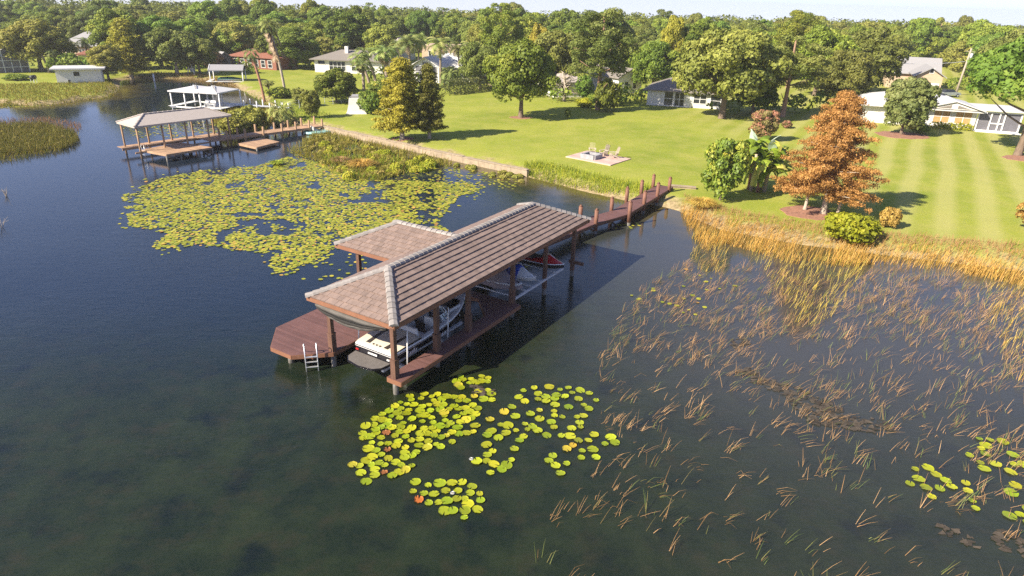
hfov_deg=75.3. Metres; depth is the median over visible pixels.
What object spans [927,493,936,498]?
lily pad
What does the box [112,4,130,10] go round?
oak tree
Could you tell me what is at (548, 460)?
lily pad
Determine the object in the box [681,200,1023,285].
golden reeds
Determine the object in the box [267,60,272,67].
window
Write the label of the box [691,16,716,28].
leafy tree
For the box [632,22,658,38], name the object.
oak tree
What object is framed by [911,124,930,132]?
bush
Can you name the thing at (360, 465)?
lily pad
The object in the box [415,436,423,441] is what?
lily pad
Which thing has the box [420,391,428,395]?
lily pad
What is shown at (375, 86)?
bush
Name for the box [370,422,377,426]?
lily pad
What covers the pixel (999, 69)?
shade tree
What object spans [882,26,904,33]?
leafy tree
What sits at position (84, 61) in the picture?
bush
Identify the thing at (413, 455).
lily pad
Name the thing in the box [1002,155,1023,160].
mulch bed
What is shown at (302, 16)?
leafy tree
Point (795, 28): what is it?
pine tree
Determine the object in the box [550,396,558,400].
lily pad
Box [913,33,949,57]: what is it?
oak tree
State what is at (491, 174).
marsh plants
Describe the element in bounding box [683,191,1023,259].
bank grass
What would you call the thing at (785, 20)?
oak tree
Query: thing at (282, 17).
leafy tree
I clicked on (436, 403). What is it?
lily pad
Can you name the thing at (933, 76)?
house
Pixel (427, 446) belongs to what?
lily pad
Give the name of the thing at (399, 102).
cypress tree
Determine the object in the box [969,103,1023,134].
screened porch
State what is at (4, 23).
leafy tree
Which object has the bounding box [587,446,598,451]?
lily pad
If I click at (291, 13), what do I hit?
leafy tree
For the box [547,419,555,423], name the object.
lily pad
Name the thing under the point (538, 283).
jet ski lift
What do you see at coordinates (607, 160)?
patio
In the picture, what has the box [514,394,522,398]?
lily pad
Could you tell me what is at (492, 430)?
lily pad
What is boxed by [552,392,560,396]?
lily pad
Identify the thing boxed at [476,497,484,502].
lily pad
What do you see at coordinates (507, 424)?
lily pad
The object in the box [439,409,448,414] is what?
lily pad
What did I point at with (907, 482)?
lily pad
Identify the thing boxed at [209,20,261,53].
oak tree
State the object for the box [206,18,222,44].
leafy tree
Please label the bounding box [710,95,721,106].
window
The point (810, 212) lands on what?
mulch bed
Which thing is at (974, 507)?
lily pad
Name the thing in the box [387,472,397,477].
lily pad
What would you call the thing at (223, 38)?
leafy tree
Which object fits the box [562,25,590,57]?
leafy tree
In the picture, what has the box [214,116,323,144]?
walkway
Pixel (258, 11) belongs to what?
leafy tree
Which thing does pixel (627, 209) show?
jetty
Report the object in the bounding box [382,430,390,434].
lily pad
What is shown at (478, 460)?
lily pad
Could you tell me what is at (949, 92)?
parked car
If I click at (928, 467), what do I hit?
lily pad
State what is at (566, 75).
house
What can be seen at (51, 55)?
palm tree
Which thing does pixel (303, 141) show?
marsh plants
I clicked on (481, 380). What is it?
lily pad
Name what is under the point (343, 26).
leafy tree
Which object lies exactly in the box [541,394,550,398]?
lily pad
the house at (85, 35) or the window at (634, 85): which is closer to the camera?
the window at (634, 85)
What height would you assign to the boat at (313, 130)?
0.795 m
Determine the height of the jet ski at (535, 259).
1.000 m
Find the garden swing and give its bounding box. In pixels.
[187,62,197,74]
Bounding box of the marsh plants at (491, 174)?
[453,162,524,182]
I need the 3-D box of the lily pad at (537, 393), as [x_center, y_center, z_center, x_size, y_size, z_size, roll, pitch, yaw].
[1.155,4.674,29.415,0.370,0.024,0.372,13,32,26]
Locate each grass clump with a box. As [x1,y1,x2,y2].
[268,160,284,164]
[327,156,349,162]
[345,157,377,167]
[686,196,721,208]
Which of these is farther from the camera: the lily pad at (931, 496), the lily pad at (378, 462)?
the lily pad at (378, 462)
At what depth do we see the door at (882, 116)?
95.91 m
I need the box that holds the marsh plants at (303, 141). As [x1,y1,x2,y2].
[284,128,453,180]
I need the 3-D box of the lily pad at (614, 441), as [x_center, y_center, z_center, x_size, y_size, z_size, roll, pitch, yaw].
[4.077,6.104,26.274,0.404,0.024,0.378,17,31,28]
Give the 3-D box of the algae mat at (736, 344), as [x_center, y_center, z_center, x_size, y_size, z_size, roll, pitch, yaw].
[11.758,2.798,34.413,1.469,0.040,0.928,-13,27,-30]
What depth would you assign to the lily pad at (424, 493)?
23.36 m
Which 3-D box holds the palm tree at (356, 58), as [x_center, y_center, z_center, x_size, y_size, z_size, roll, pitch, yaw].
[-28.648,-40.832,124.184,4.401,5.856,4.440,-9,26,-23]
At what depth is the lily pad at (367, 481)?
23.83 m
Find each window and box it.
[72,71,79,76]
[260,60,265,67]
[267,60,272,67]
[317,60,324,64]
[329,61,345,70]
[415,65,421,77]
[433,66,437,78]
[632,81,636,88]
[663,92,673,105]
[673,92,684,106]
[693,94,706,104]
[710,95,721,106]
[932,110,951,122]
[953,112,972,124]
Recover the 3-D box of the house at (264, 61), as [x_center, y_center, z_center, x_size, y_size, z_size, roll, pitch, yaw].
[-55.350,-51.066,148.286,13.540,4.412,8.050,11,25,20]
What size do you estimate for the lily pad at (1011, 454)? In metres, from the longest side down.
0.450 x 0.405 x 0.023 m
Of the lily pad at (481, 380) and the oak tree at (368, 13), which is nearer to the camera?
the lily pad at (481, 380)
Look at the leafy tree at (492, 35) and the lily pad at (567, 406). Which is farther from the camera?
the leafy tree at (492, 35)
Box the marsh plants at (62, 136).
[0,125,71,150]
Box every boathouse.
[116,107,235,161]
[167,85,288,109]
[270,202,590,394]
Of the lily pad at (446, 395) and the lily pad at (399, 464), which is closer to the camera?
the lily pad at (399, 464)
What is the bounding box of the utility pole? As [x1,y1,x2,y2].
[956,48,973,91]
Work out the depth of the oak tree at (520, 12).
180.50 m
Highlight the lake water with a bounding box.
[0,78,1023,575]
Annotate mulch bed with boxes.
[392,137,413,140]
[509,116,531,118]
[780,205,831,219]
[874,131,929,138]
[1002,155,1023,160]
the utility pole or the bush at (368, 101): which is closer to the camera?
the bush at (368, 101)
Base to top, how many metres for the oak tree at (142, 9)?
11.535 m
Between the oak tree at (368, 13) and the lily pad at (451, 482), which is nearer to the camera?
the lily pad at (451, 482)
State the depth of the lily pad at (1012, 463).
25.68 m
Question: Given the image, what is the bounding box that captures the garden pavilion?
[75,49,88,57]
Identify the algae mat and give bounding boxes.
[469,384,495,395]
[730,336,750,347]
[735,367,896,432]
[935,523,981,548]
[991,529,1023,557]
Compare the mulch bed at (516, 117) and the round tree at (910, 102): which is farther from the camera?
the mulch bed at (516, 117)
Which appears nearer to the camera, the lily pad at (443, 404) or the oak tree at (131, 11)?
the lily pad at (443, 404)
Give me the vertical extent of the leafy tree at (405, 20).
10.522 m
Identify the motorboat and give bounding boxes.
[347,293,464,370]
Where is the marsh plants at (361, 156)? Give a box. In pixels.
[323,142,434,179]
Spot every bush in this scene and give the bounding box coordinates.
[1,73,29,80]
[45,52,81,70]
[74,56,91,64]
[217,116,251,133]
[227,104,266,128]
[264,86,291,97]
[265,101,297,124]
[356,90,382,113]
[366,80,387,92]
[438,66,461,85]
[576,98,592,106]
[594,77,621,110]
[618,94,627,105]
[823,211,881,245]
[879,206,902,227]
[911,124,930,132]
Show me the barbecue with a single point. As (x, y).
(31, 77)
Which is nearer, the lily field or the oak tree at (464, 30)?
the lily field
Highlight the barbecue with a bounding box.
[29,75,36,80]
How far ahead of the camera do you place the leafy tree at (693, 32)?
122.26 m
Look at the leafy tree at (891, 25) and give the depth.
190.24 m
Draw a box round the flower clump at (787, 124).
[781,120,792,127]
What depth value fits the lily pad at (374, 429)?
26.67 m
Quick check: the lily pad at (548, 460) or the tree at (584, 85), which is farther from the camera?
the tree at (584, 85)
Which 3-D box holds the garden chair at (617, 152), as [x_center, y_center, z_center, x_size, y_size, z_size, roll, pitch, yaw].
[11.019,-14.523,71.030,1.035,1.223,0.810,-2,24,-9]
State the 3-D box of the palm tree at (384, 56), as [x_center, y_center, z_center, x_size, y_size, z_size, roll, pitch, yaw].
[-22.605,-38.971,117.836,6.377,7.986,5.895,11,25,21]
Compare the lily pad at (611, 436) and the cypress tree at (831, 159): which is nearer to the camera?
the lily pad at (611, 436)
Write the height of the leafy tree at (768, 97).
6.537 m
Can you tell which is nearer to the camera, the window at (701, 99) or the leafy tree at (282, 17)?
the window at (701, 99)
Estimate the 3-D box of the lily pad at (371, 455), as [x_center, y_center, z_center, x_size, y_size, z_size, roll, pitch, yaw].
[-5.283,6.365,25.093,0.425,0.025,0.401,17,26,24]
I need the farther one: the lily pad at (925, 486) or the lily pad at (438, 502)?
the lily pad at (925, 486)
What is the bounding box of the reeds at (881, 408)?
[534,262,1023,575]
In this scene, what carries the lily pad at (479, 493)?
on the lake water
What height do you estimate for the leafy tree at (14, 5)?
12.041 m
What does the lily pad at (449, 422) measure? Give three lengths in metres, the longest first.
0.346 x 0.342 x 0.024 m
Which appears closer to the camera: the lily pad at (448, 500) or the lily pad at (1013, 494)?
the lily pad at (448, 500)
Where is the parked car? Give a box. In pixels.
[942,88,960,96]
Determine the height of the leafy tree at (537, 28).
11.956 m
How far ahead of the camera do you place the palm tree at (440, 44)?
123.49 m
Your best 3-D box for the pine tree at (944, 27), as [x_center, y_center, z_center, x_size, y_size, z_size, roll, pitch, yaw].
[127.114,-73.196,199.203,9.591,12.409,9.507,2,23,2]
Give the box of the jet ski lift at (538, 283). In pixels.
[476,262,563,299]
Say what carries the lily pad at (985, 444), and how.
on the lake water
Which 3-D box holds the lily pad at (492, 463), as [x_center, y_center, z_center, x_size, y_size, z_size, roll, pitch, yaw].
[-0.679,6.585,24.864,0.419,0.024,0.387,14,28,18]
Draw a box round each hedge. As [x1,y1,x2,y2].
[231,64,259,73]
[440,76,492,95]
[930,121,974,130]
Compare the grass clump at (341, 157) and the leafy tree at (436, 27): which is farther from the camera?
the leafy tree at (436, 27)
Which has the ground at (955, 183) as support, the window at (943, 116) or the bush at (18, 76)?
the bush at (18, 76)
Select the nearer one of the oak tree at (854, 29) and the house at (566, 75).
the house at (566, 75)
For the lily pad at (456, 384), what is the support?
on the lake water
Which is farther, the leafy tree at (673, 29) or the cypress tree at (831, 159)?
the leafy tree at (673, 29)
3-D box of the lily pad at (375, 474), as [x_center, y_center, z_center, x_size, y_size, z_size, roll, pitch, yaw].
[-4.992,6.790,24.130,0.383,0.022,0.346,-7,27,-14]
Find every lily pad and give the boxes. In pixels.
[348,461,356,466]
[355,463,363,467]
[355,469,365,475]
[358,430,366,434]
[360,422,370,428]
[360,478,371,484]
[361,457,371,463]
[362,445,374,451]
[363,433,374,438]
[367,453,377,459]
[370,416,379,420]
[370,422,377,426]
[370,466,379,471]
[370,471,379,477]
[371,426,379,431]
[371,447,380,452]
[375,460,383,464]
[377,416,387,422]
[377,435,384,439]
[382,422,391,428]
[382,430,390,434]
[384,455,392,460]
[385,408,393,412]
[387,424,396,429]
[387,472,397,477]
[391,403,398,407]
[391,442,400,447]
[391,459,400,464]
[393,410,401,414]
[394,423,404,429]
[394,468,404,474]
[395,429,402,433]
[397,462,404,466]
[400,450,409,455]
[400,453,409,459]
[401,411,410,414]
[401,466,410,472]
[402,429,410,433]
[407,425,415,430]
[408,416,415,420]
[408,452,416,457]
[409,402,417,406]
[410,478,420,484]
[414,442,423,447]
[414,496,423,502]
[415,407,424,412]
[415,430,424,435]
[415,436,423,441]
[419,412,429,417]
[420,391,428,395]
[420,426,427,430]
[420,490,427,495]
[422,430,431,435]
[422,443,431,449]
[424,438,431,443]
[425,499,432,504]
[429,491,438,496]
[431,428,440,432]
[432,401,441,406]
[433,479,445,486]
[434,422,444,428]
[434,499,441,504]
[435,406,444,411]
[437,396,445,401]
[437,443,444,448]
[438,506,449,514]
[439,402,447,406]
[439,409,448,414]
[441,393,450,398]
[441,487,449,493]
[441,496,452,503]
[446,420,454,424]
[446,479,457,485]
[447,429,455,433]
[448,506,457,513]
[449,395,457,398]
[452,424,462,429]
[452,495,461,501]
[453,381,462,387]
[453,487,461,492]
[454,431,463,435]
[457,479,466,484]
[458,394,465,398]
[459,506,470,514]
[461,416,470,422]
[462,398,470,402]
[462,430,470,434]
[462,499,473,507]
[464,408,473,413]
[466,489,474,495]
[467,483,476,488]
[468,402,476,407]
[470,423,480,427]
[471,411,479,416]
[471,457,481,463]
[472,505,482,512]
[473,406,481,410]
[476,491,482,495]
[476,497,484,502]
[477,378,485,382]
[478,396,487,401]
[481,441,491,447]
[482,432,491,437]
[482,458,490,463]
[483,452,491,456]
[485,417,493,420]
[486,428,496,433]
[486,470,493,474]
[487,391,495,395]
[489,460,498,467]
[494,434,502,440]
[497,465,506,472]
[499,408,508,414]
[501,430,510,435]
[501,461,511,468]
[502,421,512,428]
[508,404,515,408]
[510,413,519,418]
[510,446,518,450]
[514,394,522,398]
[515,438,523,441]
[519,433,527,438]
[520,398,528,403]
[526,411,534,415]
[528,423,536,428]
[533,427,542,432]
[534,391,541,395]
[535,415,543,420]
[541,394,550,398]
[542,432,550,437]
[544,384,553,388]
[544,458,553,462]
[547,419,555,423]
[549,452,556,457]
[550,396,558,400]
[550,402,559,406]
[551,462,560,467]
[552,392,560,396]
[556,470,564,474]
[562,445,570,450]
[564,404,572,408]
[564,432,575,438]
[567,425,575,429]
[569,442,576,447]
[574,396,582,400]
[574,437,582,442]
[575,387,584,392]
[575,420,583,424]
[577,455,584,459]
[579,413,587,417]
[585,406,592,410]
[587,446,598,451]
[589,431,598,436]
[591,454,599,459]
[605,434,615,439]
[610,439,619,444]
[905,480,914,485]
[912,475,925,481]
[920,484,932,490]
[921,463,933,470]
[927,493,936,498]
[930,470,941,477]
[935,485,944,490]
[940,477,951,483]
[946,483,957,488]
[961,480,970,485]
[963,487,972,492]
[971,505,980,510]
[977,465,990,471]
[979,442,992,448]
[980,451,990,455]
[989,460,1001,466]
[997,438,1008,444]
[1002,511,1016,519]
[1004,468,1017,474]
[1004,488,1018,496]
[1006,451,1019,457]
[1009,461,1018,466]
[1009,481,1021,488]
[1015,511,1023,516]
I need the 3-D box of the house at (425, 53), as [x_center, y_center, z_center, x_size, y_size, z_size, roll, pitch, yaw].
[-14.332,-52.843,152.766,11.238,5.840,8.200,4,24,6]
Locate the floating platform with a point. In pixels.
(258, 143)
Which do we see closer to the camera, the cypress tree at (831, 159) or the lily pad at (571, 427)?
the lily pad at (571, 427)
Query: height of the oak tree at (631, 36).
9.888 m
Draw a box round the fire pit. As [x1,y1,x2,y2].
[580,151,602,159]
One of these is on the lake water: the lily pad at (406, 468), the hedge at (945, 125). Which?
the lily pad at (406, 468)
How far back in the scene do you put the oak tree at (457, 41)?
193.17 m
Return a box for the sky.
[2,0,1023,25]
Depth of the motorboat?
31.01 m
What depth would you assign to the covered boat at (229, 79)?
125.72 m
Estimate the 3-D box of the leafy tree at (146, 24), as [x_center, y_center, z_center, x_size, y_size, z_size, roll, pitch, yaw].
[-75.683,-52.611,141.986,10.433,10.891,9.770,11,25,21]
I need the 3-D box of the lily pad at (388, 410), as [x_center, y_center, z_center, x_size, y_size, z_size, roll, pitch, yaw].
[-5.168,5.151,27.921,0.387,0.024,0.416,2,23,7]
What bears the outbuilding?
on the ground at (955, 183)
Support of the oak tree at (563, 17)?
on the ground at (955, 183)
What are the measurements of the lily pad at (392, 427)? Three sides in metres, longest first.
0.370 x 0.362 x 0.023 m
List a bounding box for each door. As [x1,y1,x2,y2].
[685,94,692,107]
[879,107,889,122]
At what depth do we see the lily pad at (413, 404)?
28.38 m
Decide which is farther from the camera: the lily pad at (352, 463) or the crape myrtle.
the crape myrtle
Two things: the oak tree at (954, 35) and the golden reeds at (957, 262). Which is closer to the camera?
the golden reeds at (957, 262)
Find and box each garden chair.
[599,144,610,156]
[609,147,620,157]
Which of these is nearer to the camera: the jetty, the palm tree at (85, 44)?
the jetty
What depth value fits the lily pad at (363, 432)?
26.46 m
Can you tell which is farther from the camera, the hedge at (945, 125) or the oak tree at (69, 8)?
the oak tree at (69, 8)
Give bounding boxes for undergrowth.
[27,54,974,113]
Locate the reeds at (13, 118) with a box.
[0,114,80,132]
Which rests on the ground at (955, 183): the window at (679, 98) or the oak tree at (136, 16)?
the oak tree at (136, 16)
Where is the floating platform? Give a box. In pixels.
[238,138,280,150]
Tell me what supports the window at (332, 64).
in the house at (332, 60)
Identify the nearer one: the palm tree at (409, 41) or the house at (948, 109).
the house at (948, 109)
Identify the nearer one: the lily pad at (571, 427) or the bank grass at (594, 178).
the lily pad at (571, 427)
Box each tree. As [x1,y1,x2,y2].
[0,3,11,16]
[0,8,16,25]
[0,17,17,28]
[0,18,76,70]
[2,9,24,17]
[4,0,23,9]
[6,14,48,26]
[17,1,47,12]
[17,10,39,16]
[31,43,50,72]
[36,8,68,34]
[45,49,59,57]
[56,6,75,13]
[56,14,87,38]
[70,41,79,52]
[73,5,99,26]
[73,37,90,56]
[84,8,139,49]
[85,44,125,79]
[86,0,117,12]
[104,18,152,78]
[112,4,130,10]
[117,4,156,13]
[122,9,145,14]
[130,0,150,5]
[130,13,141,19]
[134,14,174,23]
[135,15,179,66]
[140,27,201,74]
[156,11,185,21]
[165,9,188,15]
[169,18,212,65]
[175,38,219,74]
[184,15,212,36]
[186,0,228,30]
[204,52,223,66]
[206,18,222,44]
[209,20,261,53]
[210,28,250,54]
[215,0,241,19]
[229,15,252,23]
[238,0,250,20]
[242,48,265,101]
[243,20,258,25]
[248,2,274,20]
[249,0,276,10]
[249,24,263,37]
[253,34,288,52]
[256,17,285,87]
[258,11,294,24]
[262,19,287,28]
[262,80,274,97]
[264,26,322,68]
[279,9,298,18]
[280,22,307,27]
[290,13,307,20]
[291,87,304,105]
[292,18,309,22]
[296,24,319,56]
[299,0,321,14]
[300,90,320,117]
[303,18,326,54]
[306,5,333,19]
[312,67,359,102]
[315,33,360,54]
[323,9,369,51]
[346,5,378,24]
[348,53,369,82]
[350,60,373,89]
[354,47,376,80]
[362,22,399,55]
[364,2,375,12]
[369,45,402,77]
[370,56,424,139]
[372,5,394,20]
[378,15,407,35]
[385,23,409,37]
[388,39,406,56]
[394,34,423,65]
[403,15,421,50]
[405,10,435,51]
[408,32,429,59]
[410,29,434,43]
[412,63,448,138]
[422,12,439,38]
[426,16,445,38]
[426,36,454,84]
[432,25,450,42]
[435,8,453,16]
[440,13,459,43]
[442,12,470,43]
[444,29,462,43]
[450,42,463,74]
[457,16,499,42]
[458,41,497,88]
[460,41,481,79]
[465,22,486,44]
[466,11,478,18]
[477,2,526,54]
[477,7,497,20]
[481,38,560,117]
[498,8,533,22]
[499,1,524,12]
[502,16,535,44]
[526,12,547,19]
[529,22,547,41]
[534,15,550,26]
[534,29,586,75]
[546,24,564,30]
[549,8,580,25]
[551,71,582,100]
[555,28,573,34]
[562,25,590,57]
[564,19,594,58]
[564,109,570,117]
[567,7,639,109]
[575,74,594,97]
[591,12,632,44]
[619,28,639,61]
[626,20,641,25]
[626,41,679,85]
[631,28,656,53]
[632,19,650,23]
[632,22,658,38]
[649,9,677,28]
[652,17,669,33]
[659,14,685,58]
[671,27,793,118]
[677,23,709,57]
[684,12,702,24]
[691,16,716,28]
[700,137,749,199]
[714,21,730,29]
[731,20,749,28]
[733,84,778,113]
[742,19,774,31]
[750,27,768,33]
[759,19,772,27]
[765,29,791,62]
[767,34,833,116]
[770,89,889,213]
[771,9,822,87]
[772,23,781,28]
[779,17,801,27]
[791,24,861,95]
[807,19,832,29]
[810,15,829,23]
[815,48,879,100]
[827,22,851,29]
[840,31,849,35]
[841,24,872,34]
[849,26,909,79]
[857,21,887,27]
[882,24,902,30]
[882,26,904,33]
[883,76,941,134]
[890,30,920,56]
[903,17,940,56]
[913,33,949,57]
[936,17,950,29]
[936,22,951,30]
[936,26,963,65]
[937,40,986,76]
[947,18,1017,47]
[951,15,973,26]
[962,32,1004,70]
[965,44,983,79]
[966,35,1023,155]
[975,29,1023,92]
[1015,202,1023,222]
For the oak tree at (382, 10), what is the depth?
206.61 m
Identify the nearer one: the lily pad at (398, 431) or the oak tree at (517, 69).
the lily pad at (398, 431)
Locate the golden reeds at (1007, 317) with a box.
[982,277,1023,380]
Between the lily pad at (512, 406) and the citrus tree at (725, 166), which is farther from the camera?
the citrus tree at (725, 166)
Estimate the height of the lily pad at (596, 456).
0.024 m
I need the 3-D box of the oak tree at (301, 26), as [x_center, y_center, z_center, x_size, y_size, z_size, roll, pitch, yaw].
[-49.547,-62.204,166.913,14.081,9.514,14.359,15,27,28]
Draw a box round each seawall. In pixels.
[321,125,529,176]
[671,184,695,189]
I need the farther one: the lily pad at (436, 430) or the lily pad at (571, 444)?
the lily pad at (436, 430)
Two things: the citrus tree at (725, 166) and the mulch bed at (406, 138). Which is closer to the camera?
the citrus tree at (725, 166)
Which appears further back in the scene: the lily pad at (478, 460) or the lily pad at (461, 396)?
the lily pad at (461, 396)
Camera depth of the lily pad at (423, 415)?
27.71 m
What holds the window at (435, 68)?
in the house at (431, 60)
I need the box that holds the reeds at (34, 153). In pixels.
[0,142,66,161]
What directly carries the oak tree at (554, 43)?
on the ground at (955, 183)
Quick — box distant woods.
[0,0,1023,31]
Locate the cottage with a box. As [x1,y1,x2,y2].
[585,65,641,93]
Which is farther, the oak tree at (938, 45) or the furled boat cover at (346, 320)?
the oak tree at (938, 45)
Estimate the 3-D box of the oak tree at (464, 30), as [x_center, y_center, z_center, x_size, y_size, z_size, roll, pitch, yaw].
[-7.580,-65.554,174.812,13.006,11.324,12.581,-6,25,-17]
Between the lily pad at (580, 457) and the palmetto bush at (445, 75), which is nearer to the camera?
the lily pad at (580, 457)
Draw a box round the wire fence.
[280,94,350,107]
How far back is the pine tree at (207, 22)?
155.70 m
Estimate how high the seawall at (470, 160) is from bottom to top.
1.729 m
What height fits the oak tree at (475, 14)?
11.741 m
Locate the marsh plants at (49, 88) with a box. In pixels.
[0,80,118,106]
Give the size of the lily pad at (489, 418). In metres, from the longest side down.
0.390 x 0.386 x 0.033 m
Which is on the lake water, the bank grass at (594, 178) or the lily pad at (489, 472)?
the lily pad at (489, 472)
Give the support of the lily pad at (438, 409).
on the lake water
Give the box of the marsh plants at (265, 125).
[210,101,273,133]
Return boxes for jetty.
[543,174,672,248]
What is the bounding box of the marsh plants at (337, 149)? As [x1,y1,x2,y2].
[303,133,443,179]
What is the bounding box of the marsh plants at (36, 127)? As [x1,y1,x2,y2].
[0,119,80,155]
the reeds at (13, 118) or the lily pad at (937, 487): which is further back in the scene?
the reeds at (13, 118)
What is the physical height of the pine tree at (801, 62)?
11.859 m
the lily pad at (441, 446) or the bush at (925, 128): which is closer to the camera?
the lily pad at (441, 446)
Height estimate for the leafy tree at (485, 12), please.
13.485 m
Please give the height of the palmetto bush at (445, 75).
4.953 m
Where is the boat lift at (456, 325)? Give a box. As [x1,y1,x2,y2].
[358,307,462,371]
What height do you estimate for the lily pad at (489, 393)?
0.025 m
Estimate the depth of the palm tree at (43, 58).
128.65 m
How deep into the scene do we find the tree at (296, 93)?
97.98 m
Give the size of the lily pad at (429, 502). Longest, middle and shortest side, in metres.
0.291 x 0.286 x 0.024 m
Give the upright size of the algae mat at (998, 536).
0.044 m
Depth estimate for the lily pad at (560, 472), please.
24.52 m
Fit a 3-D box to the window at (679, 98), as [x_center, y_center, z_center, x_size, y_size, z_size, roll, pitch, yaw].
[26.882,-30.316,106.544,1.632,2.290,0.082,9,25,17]
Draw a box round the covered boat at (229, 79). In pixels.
[217,77,242,80]
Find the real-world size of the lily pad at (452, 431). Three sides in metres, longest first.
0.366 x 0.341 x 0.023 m
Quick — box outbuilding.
[346,94,366,113]
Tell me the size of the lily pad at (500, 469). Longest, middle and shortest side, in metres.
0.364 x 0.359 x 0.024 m
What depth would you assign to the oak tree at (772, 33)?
147.11 m
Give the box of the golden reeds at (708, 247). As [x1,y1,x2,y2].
[690,229,728,271]
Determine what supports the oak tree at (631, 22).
on the ground at (955, 183)
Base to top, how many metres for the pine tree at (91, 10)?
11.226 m
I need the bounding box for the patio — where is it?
[566,150,630,165]
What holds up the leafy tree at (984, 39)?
on the ground at (955, 183)
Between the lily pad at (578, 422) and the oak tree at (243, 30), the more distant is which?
the oak tree at (243, 30)
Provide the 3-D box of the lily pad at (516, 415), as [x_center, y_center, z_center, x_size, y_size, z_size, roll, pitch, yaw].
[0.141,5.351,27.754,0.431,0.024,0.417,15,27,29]
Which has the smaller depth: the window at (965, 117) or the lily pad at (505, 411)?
the lily pad at (505, 411)
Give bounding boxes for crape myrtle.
[748,109,780,136]
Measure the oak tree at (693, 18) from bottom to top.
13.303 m
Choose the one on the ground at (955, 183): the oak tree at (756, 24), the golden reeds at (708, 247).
the oak tree at (756, 24)
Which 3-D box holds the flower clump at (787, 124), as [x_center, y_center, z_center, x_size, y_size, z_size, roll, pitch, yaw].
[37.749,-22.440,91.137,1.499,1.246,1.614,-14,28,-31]
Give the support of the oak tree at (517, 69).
on the ground at (955, 183)
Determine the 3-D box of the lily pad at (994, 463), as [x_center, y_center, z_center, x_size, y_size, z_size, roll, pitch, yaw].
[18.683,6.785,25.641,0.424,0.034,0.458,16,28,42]
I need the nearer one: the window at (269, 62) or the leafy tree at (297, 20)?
the window at (269, 62)
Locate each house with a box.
[66,31,95,55]
[229,48,297,69]
[309,46,391,73]
[395,38,415,59]
[412,54,448,82]
[422,43,460,57]
[443,53,485,81]
[545,71,579,97]
[643,77,728,108]
[858,91,987,129]
[882,57,941,86]
[909,64,946,87]
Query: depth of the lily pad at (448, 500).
23.00 m
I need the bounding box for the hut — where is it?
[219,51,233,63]
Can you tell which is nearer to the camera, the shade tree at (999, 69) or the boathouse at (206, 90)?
the shade tree at (999, 69)
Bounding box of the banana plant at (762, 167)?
[732,129,795,192]
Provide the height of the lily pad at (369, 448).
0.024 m
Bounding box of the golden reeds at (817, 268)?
[752,244,869,325]
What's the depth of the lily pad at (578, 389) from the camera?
29.80 m
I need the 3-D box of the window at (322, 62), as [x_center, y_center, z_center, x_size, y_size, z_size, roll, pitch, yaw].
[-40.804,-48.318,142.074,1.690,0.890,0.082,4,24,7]
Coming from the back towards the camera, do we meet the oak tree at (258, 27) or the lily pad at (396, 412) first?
the oak tree at (258, 27)
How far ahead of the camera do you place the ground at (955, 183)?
77.26 m
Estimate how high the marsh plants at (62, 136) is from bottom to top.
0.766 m
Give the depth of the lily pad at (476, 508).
22.66 m
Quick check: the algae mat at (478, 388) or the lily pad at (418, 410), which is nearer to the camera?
the lily pad at (418, 410)
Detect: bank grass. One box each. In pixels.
[148,71,238,88]
[242,90,334,122]
[523,159,651,195]
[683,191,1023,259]
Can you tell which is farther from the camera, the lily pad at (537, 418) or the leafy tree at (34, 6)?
the leafy tree at (34, 6)
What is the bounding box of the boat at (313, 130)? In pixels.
[304,126,329,133]
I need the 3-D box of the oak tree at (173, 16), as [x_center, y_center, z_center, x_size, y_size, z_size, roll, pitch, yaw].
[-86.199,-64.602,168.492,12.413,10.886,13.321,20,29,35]
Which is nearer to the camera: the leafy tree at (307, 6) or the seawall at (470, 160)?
the seawall at (470, 160)
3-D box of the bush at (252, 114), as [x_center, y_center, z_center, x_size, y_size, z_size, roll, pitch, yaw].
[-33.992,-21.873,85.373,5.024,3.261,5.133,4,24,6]
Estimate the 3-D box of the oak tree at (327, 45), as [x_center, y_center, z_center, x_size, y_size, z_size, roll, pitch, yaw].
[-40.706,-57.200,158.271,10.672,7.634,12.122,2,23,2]
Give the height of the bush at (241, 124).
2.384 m
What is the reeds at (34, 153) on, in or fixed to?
on the lake water
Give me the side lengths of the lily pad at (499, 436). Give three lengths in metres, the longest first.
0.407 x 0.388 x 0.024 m
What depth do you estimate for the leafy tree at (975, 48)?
138.59 m
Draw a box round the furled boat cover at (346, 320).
[315,303,387,331]
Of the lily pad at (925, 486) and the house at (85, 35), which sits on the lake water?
the lily pad at (925, 486)
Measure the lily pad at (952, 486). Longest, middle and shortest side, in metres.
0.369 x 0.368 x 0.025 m
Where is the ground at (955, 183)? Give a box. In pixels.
[0,51,1023,270]
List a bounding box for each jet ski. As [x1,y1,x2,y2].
[481,270,522,288]
[505,262,535,281]
[519,253,563,268]
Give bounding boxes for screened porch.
[0,49,30,72]
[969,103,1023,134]
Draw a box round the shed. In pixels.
[49,65,105,82]
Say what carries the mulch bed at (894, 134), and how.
on the ground at (955, 183)

